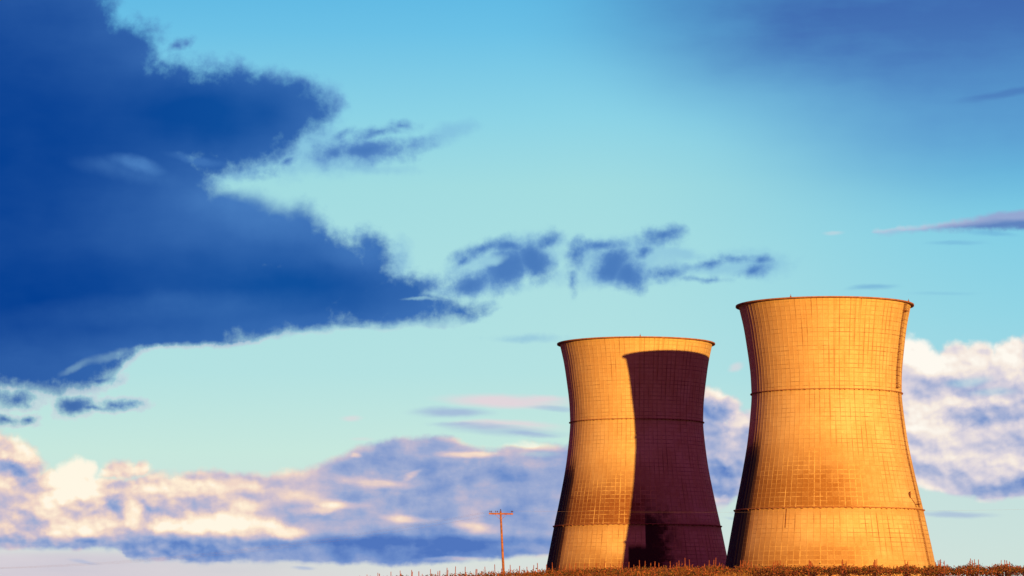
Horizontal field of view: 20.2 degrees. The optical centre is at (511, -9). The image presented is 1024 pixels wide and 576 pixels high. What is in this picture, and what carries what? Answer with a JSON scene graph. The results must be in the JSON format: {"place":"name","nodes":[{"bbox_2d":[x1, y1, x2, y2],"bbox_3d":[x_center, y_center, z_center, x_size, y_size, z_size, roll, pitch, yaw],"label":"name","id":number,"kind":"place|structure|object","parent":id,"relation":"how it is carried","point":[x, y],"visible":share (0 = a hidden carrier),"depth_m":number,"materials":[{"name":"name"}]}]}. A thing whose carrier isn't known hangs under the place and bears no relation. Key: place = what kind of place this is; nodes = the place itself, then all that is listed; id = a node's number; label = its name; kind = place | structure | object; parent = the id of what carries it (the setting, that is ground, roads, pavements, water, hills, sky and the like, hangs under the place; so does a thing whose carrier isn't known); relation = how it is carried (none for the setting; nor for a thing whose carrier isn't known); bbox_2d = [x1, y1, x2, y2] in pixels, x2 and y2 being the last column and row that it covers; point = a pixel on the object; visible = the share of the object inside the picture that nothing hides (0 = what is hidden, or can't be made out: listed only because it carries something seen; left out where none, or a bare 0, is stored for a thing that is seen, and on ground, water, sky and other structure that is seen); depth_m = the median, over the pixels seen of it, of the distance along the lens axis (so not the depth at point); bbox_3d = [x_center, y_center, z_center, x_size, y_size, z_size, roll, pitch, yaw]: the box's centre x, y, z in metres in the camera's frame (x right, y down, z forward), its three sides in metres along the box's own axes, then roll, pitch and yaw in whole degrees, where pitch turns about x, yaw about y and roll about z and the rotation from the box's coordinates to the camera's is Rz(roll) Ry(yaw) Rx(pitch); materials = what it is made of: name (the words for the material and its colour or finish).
{"place":"outdoors","nodes":[
{"label":"outdoors","id":0,"kind":"place"},
{"bbox_2d":[0,0,1023,575],"label":"sky","id":1,"kind":"structure","parent":0,"point":[274,273],"materials":[{"name":"blue"}]},
{"bbox_3d":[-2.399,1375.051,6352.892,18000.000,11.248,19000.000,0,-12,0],"label":"ground","id":2,"kind":"structure","parent":0,"visible":0},
{"bbox_2d":[489,509,512,573],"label":"utility pole","id":3,"kind":"object","parent":2,"relation":"on","point":[501,531],"visible":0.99,"depth_m":281.20,"materials":[{"name":"brown wood"}]},
{"bbox_2d":[545,335,726,572],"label":"cooling tower","id":4,"kind":"structure","parent":2,"relation":"on","point":[636,486],"depth_m":1371.17,"materials":[{"name":"concrete"}]},
{"bbox_2d":[523,568,752,575],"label":"dry grass","id":5,"kind":"structure","parent":2,"relation":"on","point":[679,575],"depth_m":217.95,"materials":[{"name":"brown plant"}]},
{"bbox_2d":[396,562,1023,575],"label":"vineyard","id":6,"kind":"object","parent":2,"relation":"on","point":[967,570],"visible":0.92,"depth_m":222.04,"materials":[{"name":"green plant"}]},
{"bbox_2d":[725,294,934,575],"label":"cooling tower","id":7,"kind":"structure","parent":2,"relation":"on","point":[828,467],"depth_m":1215.95,"materials":[{"name":"concrete"}]}
]}

